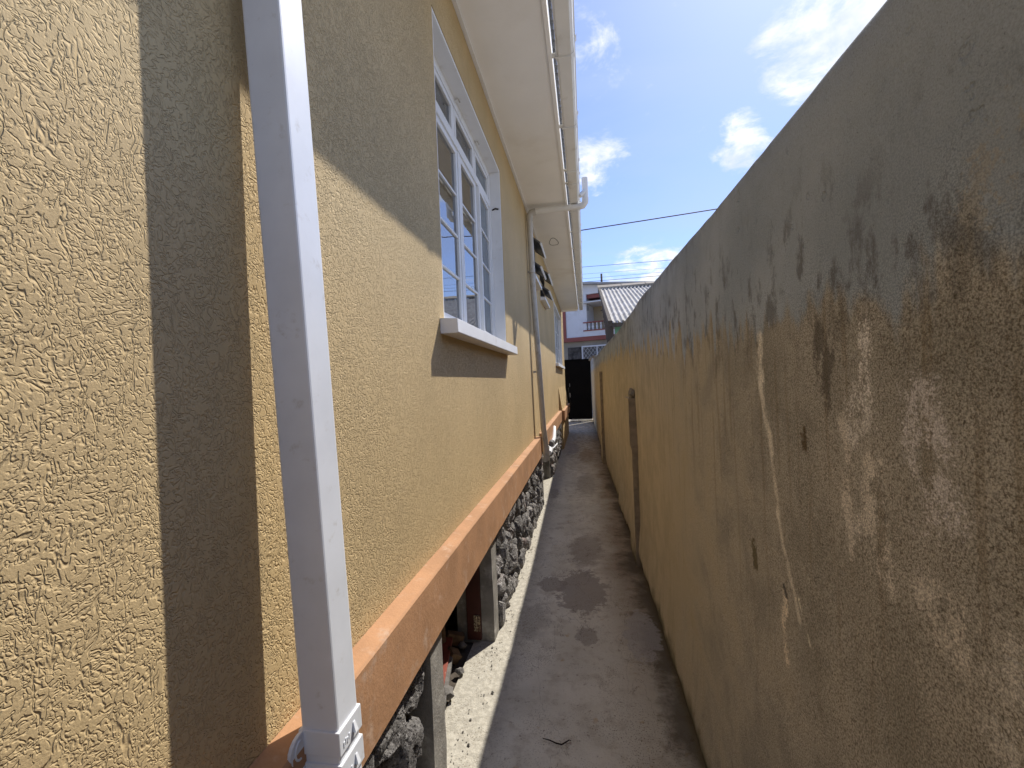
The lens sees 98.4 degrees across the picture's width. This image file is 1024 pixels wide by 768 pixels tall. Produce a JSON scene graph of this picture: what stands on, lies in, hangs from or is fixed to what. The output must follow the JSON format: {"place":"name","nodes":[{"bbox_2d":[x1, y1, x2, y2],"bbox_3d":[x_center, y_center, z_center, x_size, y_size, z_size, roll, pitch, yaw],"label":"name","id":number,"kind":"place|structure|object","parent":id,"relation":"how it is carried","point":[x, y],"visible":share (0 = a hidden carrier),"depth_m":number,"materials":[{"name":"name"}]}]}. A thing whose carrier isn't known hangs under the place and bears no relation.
{"place":"outdoors","nodes":[
{"label":"outdoors","id":0,"kind":"place"},
{"bbox_2d":[446,630,464,646],"bbox_3d":[-0.331,1.459,2.531,0.100,0.070,0.036,19,5,-18],"label":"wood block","id":1,"kind":"object","parent":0,"point":[457,637],"depth_m":2.52,"materials":[{"name":"brown wood"}]},
{"bbox_2d":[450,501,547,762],"bbox_3d":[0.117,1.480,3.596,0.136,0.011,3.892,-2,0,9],"label":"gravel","id":2,"kind":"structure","parent":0,"point":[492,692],"depth_m":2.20,"materials":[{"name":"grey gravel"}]},
{"bbox_2d":[445,420,705,767],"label":"path","id":3,"kind":"structure","parent":0,"point":[584,665],"depth_m":2.35,"materials":[{"name":"concrete"}]},
{"bbox_2d":[442,637,452,682],"bbox_3d":[-0.369,1.472,2.105,0.080,0.070,0.813,-2,0,-1],"label":"board","id":4,"kind":"object","parent":3,"relation":"on","point":[445,650],"visible":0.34,"depth_m":2.37,"materials":[{"name":"red wood"}]},
{"bbox_2d":[441,625,445,643],"bbox_3d":[-0.410,1.413,2.494,0.040,0.100,0.070,14,-35,-39],"label":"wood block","id":5,"kind":"object","parent":4,"relation":"on","point":[443,636],"depth_m":2.47,"materials":[{"name":"brown wood"}]},
{"bbox_2d":[447,646,461,664],"bbox_3d":[-0.322,1.474,2.398,0.070,0.056,0.060,42,-7,-33],"label":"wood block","id":6,"kind":"object","parent":4,"relation":"on","point":[455,654],"depth_m":2.38,"materials":[{"name":"brown wood"}]},
{"bbox_2d":[444,656,452,706],"bbox_3d":[-0.317,1.480,2.053,0.020,0.051,0.696,-2,0,-2],"label":"batten","id":7,"kind":"object","parent":3,"relation":"on","point":[448,674],"visible":0.27,"depth_m":2.23,"materials":[{"name":"grey wood"}]},
{"bbox_2d":[444,685,454,699],"bbox_3d":[-0.318,1.482,2.113,0.079,0.060,0.071,-2,0,-16],"label":"rubble stone","id":8,"kind":"object","parent":3,"relation":"on","point":[448,692],"visible":0.53,"depth_m":2.10,"materials":[{"name":"grey stone"}]},
{"bbox_2d":[543,738,570,744],"bbox_3d":[0.185,1.478,1.828,0.118,0.014,0.031,-2,0,9],"label":"twig","id":9,"kind":"object","parent":3,"relation":"on","point":[556,742],"visible":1,"depth_m":1.82,"materials":[{"name":"brown wood"}]},
{"bbox_2d":[562,281,651,408],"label":"house","id":10,"kind":"structure","parent":0,"point":[584,335],"depth_m":23.72,"materials":[{"name":"white paint"}]},
{"bbox_2d":[582,344,605,358],"bbox_3d":[4.525,-1.675,23.422,1.680,0.790,0.089,-2,0,27],"label":"window","id":11,"kind":"structure","parent":10,"relation":"in","point":[587,351],"depth_m":23.58,"materials":[{"name":"white paint"}]},
{"bbox_2d":[588,275,659,281],"bbox_3d":[7.540,-7.037,28.590,42.001,0.483,0.027,-2,0,9],"label":"power line","id":12,"kind":"object","parent":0,"point":[624,278],"visible":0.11,"depth_m":28.63,"materials":[{"name":"black rubber"}]},
{"bbox_2d":[597,281,654,342],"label":"shed","id":13,"kind":"structure","parent":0,"point":[619,304],"depth_m":14.99,"materials":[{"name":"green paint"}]},
{"bbox_2d":[587,260,666,266],"bbox_3d":[7.580,-8.075,29.081,42.001,0.311,0.025,-2,0,9],"label":"power line","id":14,"kind":"object","parent":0,"point":[626,263],"visible":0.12,"depth_m":29.07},
{"bbox_2d":[581,208,716,230],"bbox_3d":[5.910,-7.230,18.874,34.055,1.542,0.042,-2,0,13],"label":"power line","id":15,"kind":"object","parent":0,"point":[649,219],"visible":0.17,"depth_m":18.86,"materials":[{"name":"black rubber"}]},
{"bbox_2d":[551,0,886,281],"label":"sky","id":16,"kind":"structure","parent":0,"point":[677,100],"materials":[{"name":"blue"}]},
{"bbox_3d":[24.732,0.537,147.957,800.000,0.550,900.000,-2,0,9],"label":"ground","id":17,"kind":"structure","parent":0,"visible":0},
{"bbox_2d":[0,0,578,767],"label":"house","id":18,"kind":"structure","parent":17,"relation":"on","point":[146,614],"depth_m":0.77,"materials":[{"name":"paint"}]},
{"bbox_2d":[242,0,364,767],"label":"downpipe","id":19,"kind":"object","parent":18,"relation":"attached to","point":[328,735],"visible":1,"depth_m":0.80,"materials":[{"name":"white plastic"}]},
{"bbox_2d":[455,667,463,675],"bbox_3d":[-0.271,1.487,2.286,0.053,0.032,0.040,-2,0,9],"label":"rubble stone","id":20,"kind":"object","parent":18,"relation":"on","point":[459,671],"visible":1,"depth_m":2.28,"materials":[{"name":"grey stone"}]},
{"bbox_2d":[458,641,466,648],"bbox_3d":[-0.283,1.488,2.513,0.047,0.039,0.040,-2,0,35],"label":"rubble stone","id":21,"kind":"object","parent":18,"relation":"on","point":[462,645],"visible":1,"depth_m":2.50,"materials":[{"name":"grey stone"}]},
{"bbox_2d":[431,6,517,354],"bbox_3d":[-0.254,-0.942,2.696,0.275,1.448,1.650,-2,0,9],"label":"window","id":22,"kind":"structure","parent":18,"relation":"in","point":[468,171],"depth_m":2.69,"materials":[{"name":"white paint"}]},
{"bbox_2d":[533,237,546,289],"bbox_3d":[0.284,-1.507,5.541,0.253,0.520,0.730,-2,0,9],"label":"window","id":23,"kind":"structure","parent":18,"relation":"in","point":[538,247],"depth_m":5.54,"materials":[{"name":"glass"}]},
{"bbox_2d":[540,271,553,308],"bbox_3d":[0.491,-1.455,6.805,0.241,0.475,0.850,-2,0,9],"label":"window","id":24,"kind":"structure","parent":18,"relation":"in","point":[547,292],"depth_m":6.81,"materials":[{"name":"glass"}]},
{"bbox_2d":[549,426,555,446],"bbox_3d":[0.619,0.779,6.677,0.085,0.207,0.964,-2,0,9],"label":"waste pipe","id":25,"kind":"object","parent":18,"relation":"attached to","point":[552,441],"visible":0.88,"depth_m":6.65,"materials":[{"name":"white plastic"}]},
{"bbox_2d":[549,443,557,454],"bbox_3d":[0.498,0.901,6.196,0.248,0.078,0.731,-2,0,9],"label":"outlet pipe","id":26,"kind":"object","parent":18,"relation":"attached to","point":[551,449],"visible":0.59,"depth_m":6.02,"materials":[{"name":"white plastic"}]},
{"bbox_2d":[526,177,588,461],"bbox_3d":[0.488,-0.651,4.982,0.799,3.195,0.418,-2,0,44],"label":"drainpipe","id":27,"kind":"object","parent":18,"relation":"attached to","point":[531,213],"visible":0.99,"depth_m":5.00,"materials":[{"name":"grey plastic"}]},
{"bbox_2d":[553,300,564,368],"bbox_3d":[1.045,-1.069,10.538,0.255,1.370,2.750,-2,0,9],"label":"window","id":28,"kind":"structure","parent":18,"relation":"in","point":[557,320],"depth_m":11.13,"materials":[{"name":"white paint"}]},
{"bbox_2d":[551,0,582,309],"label":"gutter","id":29,"kind":"object","parent":18,"relation":"attached to","point":[564,55],"visible":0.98,"depth_m":3.16,"materials":[{"name":"white plastic"}]},
{"bbox_2d":[588,0,1023,767],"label":"boundary wall","id":30,"kind":"structure","parent":17,"relation":"on","point":[808,388],"depth_m":0.65,"materials":[{"name":"paint"}]},
{"bbox_2d":[564,359,592,419],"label":"gate","id":31,"kind":"structure","parent":30,"relation":"attached to","point":[578,378],"depth_m":16.22,"materials":[{"name":"black metal"}]}
]}

